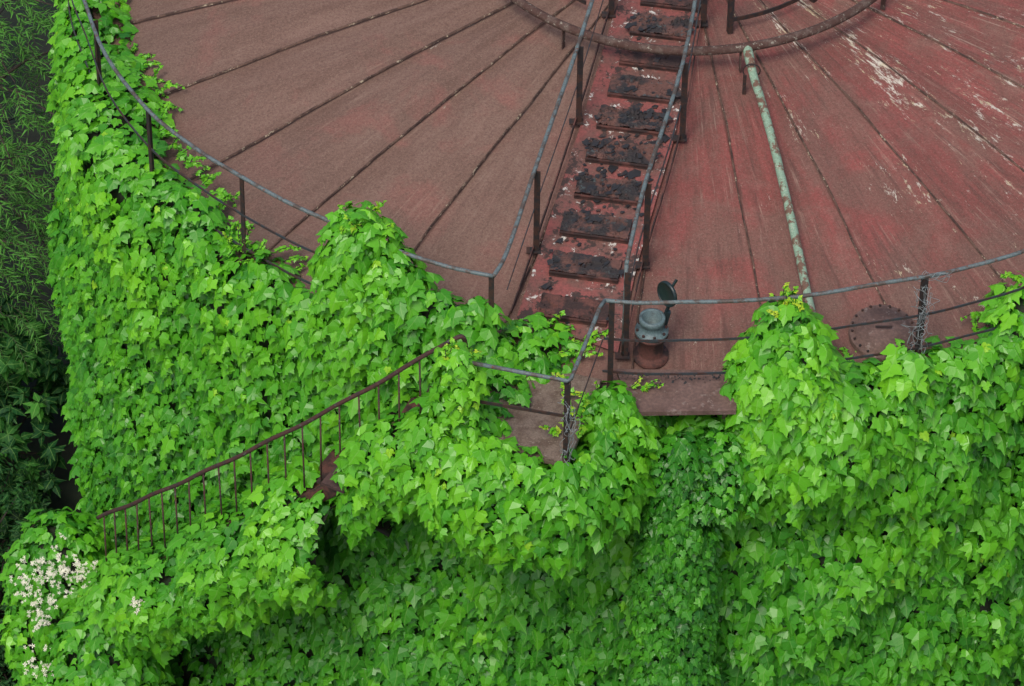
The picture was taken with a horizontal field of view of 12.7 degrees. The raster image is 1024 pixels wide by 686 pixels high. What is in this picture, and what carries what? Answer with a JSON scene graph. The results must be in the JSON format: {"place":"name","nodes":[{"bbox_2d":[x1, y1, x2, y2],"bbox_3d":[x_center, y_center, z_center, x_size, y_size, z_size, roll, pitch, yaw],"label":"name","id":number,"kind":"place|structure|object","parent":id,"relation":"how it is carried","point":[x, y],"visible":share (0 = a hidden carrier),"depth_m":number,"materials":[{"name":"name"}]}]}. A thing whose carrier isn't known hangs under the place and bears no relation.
{"place":"outdoors","nodes":[
{"label":"outdoors","id":0,"kind":"place"},
{"bbox_2d":[0,0,85,683],"bbox_3d":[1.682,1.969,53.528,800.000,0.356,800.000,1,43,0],"label":"ground","id":1,"kind":"structure","parent":0,"point":[71,495],"depth_m":57.19,"materials":[{"name":"green plant"}]},
{"bbox_2d":[0,546,21,685],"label":"fineleaf shrub","id":2,"kind":"object","parent":1,"relation":"on","point":[7,682],"visible":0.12,"depth_m":50.80,"materials":[{"name":"green plant"}]},
{"bbox_2d":[0,450,55,678],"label":"fineleaf shrub","id":3,"kind":"object","parent":1,"relation":"on","point":[18,502],"visible":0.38,"depth_m":51.81,"materials":[{"name":"green plant"}]},
{"bbox_2d":[0,0,57,290],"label":"willow tree","id":4,"kind":"object","parent":1,"relation":"on","point":[26,61],"visible":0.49,"depth_m":53.80,"materials":[{"name":"green plant"}]},
{"bbox_2d":[0,0,58,136],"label":"willow tree","id":5,"kind":"object","parent":1,"relation":"on","point":[20,70],"visible":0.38,"depth_m":56.24,"materials":[{"name":"green plant"}]},
{"bbox_2d":[0,135,69,415],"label":"willow tree","id":6,"kind":"object","parent":1,"relation":"on","point":[24,244],"visible":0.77,"depth_m":52.87,"materials":[{"name":"green plant"}]},
{"bbox_2d":[0,291,69,541],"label":"broadleaf shrub","id":7,"kind":"object","parent":1,"relation":"on","point":[51,396],"visible":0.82,"depth_m":52.78,"materials":[{"name":"green plant"}]},
{"bbox_2d":[62,0,1023,685],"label":"storage tank","id":8,"kind":"object","parent":1,"relation":"on","point":[898,126],"visible":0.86,"depth_m":45.55,"materials":[{"name":"metal"}]},
{"bbox_2d":[96,334,467,561],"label":"spiral staircase","id":9,"kind":"structure","parent":8,"relation":"on","point":[324,482],"depth_m":44.24,"materials":[{"name":"brown metal"}]},
{"bbox_2d":[0,0,1023,685],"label":"ivy","id":10,"kind":"object","parent":8,"relation":"attached to","point":[816,508],"visible":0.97,"depth_m":44.93,"materials":[{"name":"green plant"}]},
{"bbox_2d":[9,532,143,683],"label":"honeysuckle flowers","id":11,"kind":"object","parent":10,"relation":"on","point":[63,567],"visible":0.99,"depth_m":47.85,"materials":[{"name":"white plant"}]},
{"bbox_2d":[68,0,1023,387],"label":"guard railing","id":12,"kind":"object","parent":8,"relation":"on","point":[150,114],"visible":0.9,"depth_m":43.36,"materials":[{"name":"metal"}]},
{"bbox_2d":[902,285,939,353],"bbox_3d":[3.831,-0.215,43.192,0.339,0.856,0.220,1,43,0],"label":"tangled wire","id":13,"kind":"object","parent":12,"relation":"attached to","point":[924,318],"visible":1,"depth_m":43.18,"materials":[{"name":"grey metal"}]},
{"bbox_2d":[915,271,953,282],"bbox_3d":[3.937,-0.613,42.929,0.368,0.122,0.068,1,43,0],"label":"tangled wire","id":14,"kind":"object","parent":12,"relation":"attached to","point":[947,274],"visible":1,"depth_m":42.92,"materials":[{"name":"grey metal"}]},
{"bbox_2d":[458,299,736,464],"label":"access platform","id":15,"kind":"structure","parent":8,"relation":"on","point":[687,395],"depth_m":43.12,"materials":[{"name":"paint"}]},
{"bbox_2d":[557,396,579,465],"bbox_3d":[0.518,0.802,42.215,0.215,0.902,0.191,1,43,0],"label":"tangled wire","id":16,"kind":"object","parent":15,"relation":"attached to","point":[573,433],"visible":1,"depth_m":42.22,"materials":[{"name":"grey metal"}]},
{"bbox_2d":[493,0,707,359],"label":"roof staircase","id":17,"kind":"structure","parent":8,"relation":"on","point":[597,235],"depth_m":44.87,"materials":[{"name":"metal"}]},
{"bbox_2d":[633,279,677,368],"bbox_3d":[1.351,-0.206,43.355,0.401,0.896,0.363,1,43,0],"label":"vent pipe","id":18,"kind":"object","parent":8,"relation":"on","point":[652,323],"visible":0.92,"depth_m":43.38,"materials":[{"name":"metal"}]},
{"bbox_2d":[576,0,816,33],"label":"crown railing","id":19,"kind":"object","parent":8,"relation":"on","point":[731,19],"visible":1,"depth_m":46.40,"materials":[{"name":"brown metal"}]},
{"bbox_2d":[511,0,885,312],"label":"ring pipe","id":20,"kind":"object","parent":8,"relation":"on","point":[747,49],"visible":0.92,"depth_m":45.82,"materials":[{"name":"metal"}]},
{"bbox_2d":[848,304,915,361],"bbox_3d":[3.538,-0.087,43.860,0.663,0.222,0.665,1,43,0],"label":"manhole cover","id":21,"kind":"object","parent":8,"relation":"on","point":[871,339],"visible":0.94,"depth_m":43.81,"materials":[{"name":"brown metal"}]}
]}

